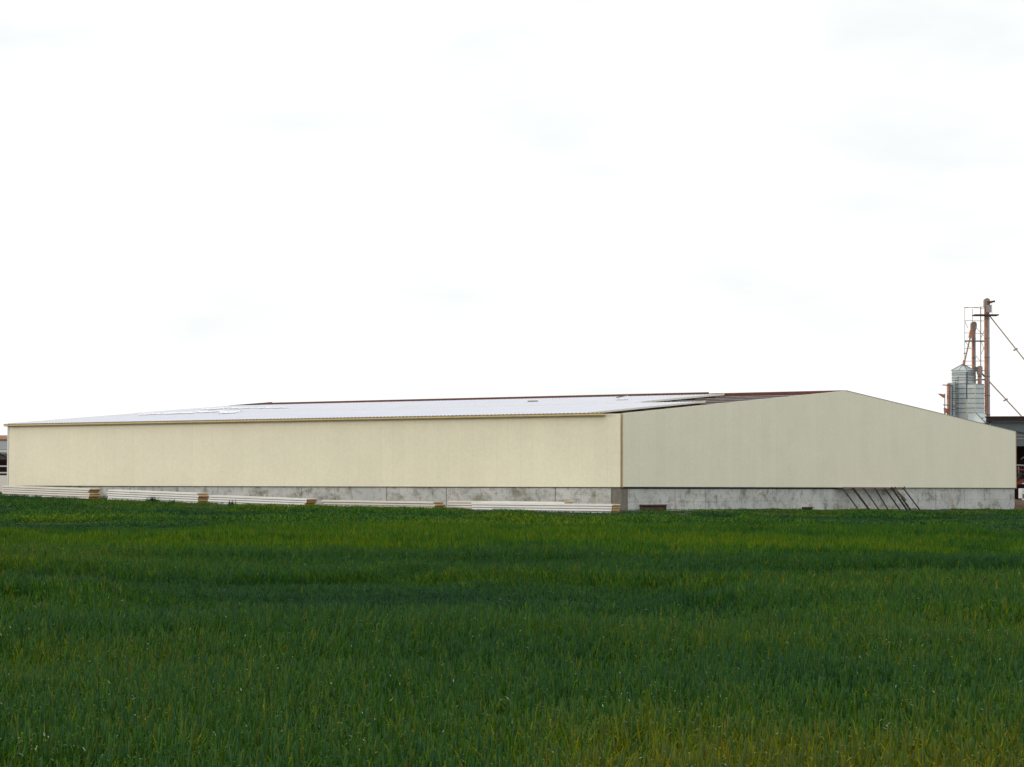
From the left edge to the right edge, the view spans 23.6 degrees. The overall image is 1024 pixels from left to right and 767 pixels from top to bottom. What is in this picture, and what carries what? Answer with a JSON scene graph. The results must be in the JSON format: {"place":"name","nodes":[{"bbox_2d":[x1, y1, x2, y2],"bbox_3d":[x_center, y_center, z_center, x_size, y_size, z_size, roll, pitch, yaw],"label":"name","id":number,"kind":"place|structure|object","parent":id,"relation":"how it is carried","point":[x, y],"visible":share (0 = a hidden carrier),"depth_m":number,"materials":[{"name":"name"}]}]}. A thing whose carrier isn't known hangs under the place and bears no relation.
{"place":"outdoors","nodes":[
{"label":"outdoors","id":0,"kind":"place"},
{"bbox_2d":[0,435,6,491],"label":"old barn","id":1,"kind":"structure","parent":0,"point":[3,460],"depth_m":237.98,"materials":[{"name":"paint"}]},
{"bbox_2d":[0,491,1023,766],"bbox_3d":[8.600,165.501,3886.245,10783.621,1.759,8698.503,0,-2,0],"label":"ground","id":2,"kind":"structure","parent":0,"point":[446,507],"depth_m":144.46,"materials":[{"name":"green plant"}]},
{"bbox_2d":[4,494,99,498],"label":"sandwich panel","id":3,"kind":"object","parent":2,"relation":"on","point":[64,497],"visible":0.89,"depth_m":185.68,"materials":[{"name":"beige metal"}]},
{"bbox_2d":[2,492,99,496],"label":"sandwich panel","id":4,"kind":"object","parent":3,"relation":"on","point":[45,494],"visible":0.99,"depth_m":186.53,"materials":[{"name":"beige metal"}]},
{"bbox_2d":[2,490,100,494],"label":"sandwich panel","id":5,"kind":"object","parent":4,"relation":"on","point":[49,492],"visible":1,"depth_m":186.71,"materials":[{"name":"beige metal"}]},
{"bbox_2d":[2,488,98,492],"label":"sandwich panel","id":6,"kind":"object","parent":5,"relation":"on","point":[53,490],"visible":1,"depth_m":186.65,"materials":[{"name":"beige metal"}]},
{"bbox_2d":[2,486,100,490],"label":"sandwich panel","id":7,"kind":"object","parent":6,"relation":"on","point":[61,488],"visible":1,"depth_m":186.62,"materials":[{"name":"beige metal"}]},
{"bbox_2d":[145,496,159,501],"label":"weed clump","id":8,"kind":"object","parent":2,"relation":"on","point":[153,499],"visible":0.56,"depth_m":179.23,"materials":[{"name":"green plant"}]},
{"bbox_2d":[108,498,207,503],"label":"sandwich panel","id":9,"kind":"object","parent":2,"relation":"on","point":[160,500],"visible":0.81,"depth_m":180.31,"materials":[{"name":"white metal"}]},
{"bbox_2d":[108,496,207,501],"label":"sandwich panel","id":10,"kind":"object","parent":9,"relation":"on","point":[162,499],"visible":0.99,"depth_m":179.79,"materials":[{"name":"white metal"}]},
{"bbox_2d":[107,494,207,499],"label":"sandwich panel","id":11,"kind":"object","parent":10,"relation":"on","point":[168,497],"visible":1,"depth_m":179.98,"materials":[{"name":"white metal"}]},
{"bbox_2d":[106,492,208,497],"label":"sandwich panel","id":12,"kind":"object","parent":11,"relation":"on","point":[173,495],"visible":1,"depth_m":179.99,"materials":[{"name":"white metal"}]},
{"bbox_2d":[108,490,207,494],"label":"sandwich panel","id":13,"kind":"object","parent":12,"relation":"on","point":[162,492],"visible":1,"depth_m":180.17,"materials":[{"name":"white metal"}]},
{"bbox_2d":[3,390,1016,510],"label":"storage shed","id":14,"kind":"structure","parent":2,"relation":"on","point":[815,450],"depth_m":177.41,"materials":[{"name":"metal"}]},
{"bbox_2d":[138,412,174,414],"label":"plastic film","id":15,"kind":"object","parent":14,"relation":"on","point":[157,413],"visible":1,"depth_m":200.40,"materials":[{"name":"white plastic"}]},
{"bbox_2d":[173,412,196,413],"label":"plastic film","id":16,"kind":"object","parent":14,"relation":"on","point":[183,412],"visible":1,"depth_m":199.38,"materials":[{"name":"white plastic"}]},
{"bbox_2d":[199,407,224,409],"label":"plastic film","id":17,"kind":"object","parent":14,"relation":"on","point":[212,408],"visible":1,"depth_m":205.53,"materials":[{"name":"white plastic"}]},
{"bbox_2d":[196,410,239,412],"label":"plastic film","id":18,"kind":"object","parent":14,"relation":"on","point":[201,411],"visible":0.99,"depth_m":199.23,"materials":[{"name":"white plastic"}]},
{"bbox_2d":[227,406,291,408],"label":"plastic film","id":19,"kind":"object","parent":14,"relation":"on","point":[258,407],"visible":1,"depth_m":202.43,"materials":[{"name":"white plastic"}]},
{"bbox_2d":[639,504,666,510],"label":"plinth opening","id":20,"kind":"object","parent":14,"relation":"attached to","point":[655,507],"visible":0.49,"depth_m":162.88,"materials":[{"name":"metal"}]},
{"bbox_2d":[843,486,904,489],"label":"plank ledge","id":21,"kind":"object","parent":14,"relation":"attached to","point":[871,488],"visible":1,"depth_m":186.63,"materials":[{"name":"wood"}]},
{"bbox_2d":[475,510,617,512],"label":"sandwich panel","id":22,"kind":"object","parent":2,"relation":"on","point":[558,511],"visible":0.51,"depth_m":158.01,"materials":[{"name":"white metal"}]},
{"bbox_2d":[472,508,618,511],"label":"sandwich panel","id":23,"kind":"object","parent":22,"relation":"on","point":[587,510],"visible":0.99,"depth_m":158.69,"materials":[{"name":"white metal"}]},
{"bbox_2d":[472,505,619,508],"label":"sandwich panel","id":24,"kind":"object","parent":23,"relation":"on","point":[548,507],"visible":1,"depth_m":159.31,"materials":[{"name":"white metal"}]},
{"bbox_2d":[471,503,620,506],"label":"sandwich panel","id":25,"kind":"object","parent":24,"relation":"on","point":[557,504],"visible":1,"depth_m":159.55,"materials":[{"name":"white metal"}]},
{"bbox_2d":[842,487,858,509],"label":"slanting prop","id":26,"kind":"object","parent":2,"relation":"on","point":[850,498],"visible":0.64,"depth_m":182.33,"materials":[{"name":"brown wood"}]},
{"bbox_2d":[852,487,869,509],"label":"slanting prop","id":27,"kind":"object","parent":2,"relation":"on","point":[859,496],"visible":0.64,"depth_m":183.57,"materials":[{"name":"brown wood"}]},
{"bbox_2d":[863,488,878,509],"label":"slanting prop","id":28,"kind":"object","parent":2,"relation":"on","point":[871,498],"visible":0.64,"depth_m":185.06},
{"bbox_2d":[874,488,888,509],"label":"slanting prop","id":29,"kind":"object","parent":2,"relation":"on","point":[881,498],"visible":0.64,"depth_m":186.48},
{"bbox_2d":[884,488,900,509],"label":"slanting prop","id":30,"kind":"object","parent":2,"relation":"on","point":[892,499],"visible":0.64,"depth_m":187.80,"materials":[{"name":"brown wood"}]},
{"bbox_2d":[891,487,912,510],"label":"timber ladder","id":31,"kind":"object","parent":2,"relation":"on","point":[903,498],"visible":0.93,"depth_m":188.95,"materials":[{"name":"wood"}]},
{"bbox_2d":[903,488,920,510],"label":"slanting prop","id":32,"kind":"object","parent":2,"relation":"on","point":[911,499],"visible":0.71,"depth_m":190.22,"materials":[{"name":"brown wood"}]},
{"bbox_2d":[1014,499,1023,509],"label":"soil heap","id":33,"kind":"object","parent":2,"relation":"on","point":[1019,504],"visible":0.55,"depth_m":209.51,"materials":[{"name":"brown soil"}]},
{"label":"sandwich panel","id":34,"kind":"object","parent":2,"relation":"on","visible":0},
{"bbox_2d":[213,502,305,506],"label":"sandwich panel","id":35,"kind":"object","parent":34,"relation":"on","point":[238,503],"visible":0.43,"depth_m":176.07,"materials":[{"name":"white metal"}]},
{"bbox_2d":[208,500,314,504],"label":"sandwich panel","id":36,"kind":"object","parent":35,"relation":"on","point":[231,501],"visible":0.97,"depth_m":174.37,"materials":[{"name":"white metal"}]},
{"bbox_2d":[209,497,316,502],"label":"sandwich panel","id":37,"kind":"object","parent":36,"relation":"on","point":[263,500],"visible":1,"depth_m":174.06,"materials":[{"name":"white metal"}]},
{"bbox_2d":[209,495,316,500],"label":"sandwich panel","id":38,"kind":"object","parent":37,"relation":"on","point":[266,498],"visible":1,"depth_m":174.06,"materials":[{"name":"white metal"}]},
{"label":"sandwich panel","id":39,"kind":"object","parent":2,"relation":"on","visible":0},
{"bbox_2d":[331,505,440,508],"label":"sandwich panel","id":40,"kind":"object","parent":39,"relation":"on","point":[389,506],"visible":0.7,"depth_m":167.38,"materials":[{"name":"beige metal"}]},
{"bbox_2d":[324,502,444,506],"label":"sandwich panel","id":41,"kind":"object","parent":40,"relation":"on","point":[390,504],"visible":1,"depth_m":167.63,"materials":[{"name":"beige metal"}]},
{"bbox_2d":[321,500,442,503],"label":"sandwich panel","id":42,"kind":"object","parent":41,"relation":"on","point":[394,502],"visible":1,"depth_m":167.59,"materials":[{"name":"beige metal"}]},
{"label":"sandwich panel","id":43,"kind":"object","parent":2,"relation":"on","visible":0},
{"bbox_2d":[446,506,471,507],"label":"sandwich panel","id":44,"kind":"object","parent":43,"relation":"on","point":[460,506],"visible":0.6,"depth_m":164.67,"materials":[{"name":"beige metal"}]},
{"bbox_2d":[447,503,471,505],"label":"sandwich panel","id":45,"kind":"object","parent":44,"relation":"on","point":[458,504],"visible":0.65,"depth_m":164.86,"materials":[{"name":"beige metal"}]},
{"bbox_2d":[447,501,571,503],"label":"sandwich panel","id":46,"kind":"object","parent":45,"relation":"on","point":[505,502],"visible":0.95,"depth_m":162.71,"materials":[{"name":"beige metal"}]},
{"bbox_2d":[0,0,1023,486],"label":"sky","id":47,"kind":"structure","parent":0,"point":[204,203],"materials":[{"name":"white"}]},
{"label":"yard","id":48,"kind":"structure","parent":0,"visible":0},
{"bbox_2d":[939,364,989,423],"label":"silo","id":49,"kind":"object","parent":48,"relation":"on","point":[965,396],"visible":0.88,"depth_m":260.91,"materials":[{"name":"silver metal"}]},
{"bbox_2d":[962,338,970,365],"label":"grain spout","id":50,"kind":"object","parent":49,"relation":"attached to","point":[964,361],"visible":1,"depth_m":262.21,"materials":[{"name":"brown metal"}]},
{"bbox_2d":[968,322,976,383],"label":"bucket elevator","id":51,"kind":"object","parent":48,"relation":"on","point":[972,331],"visible":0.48,"depth_m":263.37,"materials":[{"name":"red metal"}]},
{"bbox_2d":[974,366,984,383],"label":"bucket elevator","id":52,"kind":"object","parent":48,"relation":"on","point":[979,370],"visible":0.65,"depth_m":261.82,"materials":[{"name":"brown metal"}]},
{"bbox_2d":[972,298,998,424],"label":"bucket elevator","id":53,"kind":"object","parent":48,"relation":"on","point":[987,306],"visible":0.68,"depth_m":262.14,"materials":[{"name":"brown metal"}]},
{"bbox_2d":[964,307,984,410],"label":"pipe scaffold","id":54,"kind":"object","parent":53,"relation":"attached to","point":[980,340],"visible":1,"depth_m":262.86,"materials":[{"name":"metal"}]},
{"bbox_2d":[989,381,1021,415],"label":"overhead pipe","id":55,"kind":"object","parent":53,"relation":"attached to","point":[1005,398],"visible":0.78,"depth_m":260.96,"materials":[{"name":"grey metal"}]},
{"bbox_2d":[990,316,1023,359],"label":"overhead pipe","id":56,"kind":"object","parent":53,"relation":"attached to","point":[1007,338],"visible":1,"depth_m":261.65,"materials":[{"name":"grey metal"}]},
{"bbox_2d":[985,416,1023,499],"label":"slate barn","id":57,"kind":"structure","parent":48,"relation":"on","point":[1015,423],"depth_m":245.56,"materials":[{"name":"metal"}]},
{"bbox_2d":[1017,464,1023,483],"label":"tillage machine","id":58,"kind":"object","parent":57,"relation":"attached to","point":[1019,480],"visible":0.44,"depth_m":244.53,"materials":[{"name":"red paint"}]},
{"bbox_2d":[1018,488,1023,499],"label":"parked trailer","id":59,"kind":"object","parent":48,"relation":"on","point":[1020,492],"visible":0.98,"depth_m":231.95,"materials":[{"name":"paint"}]}
]}

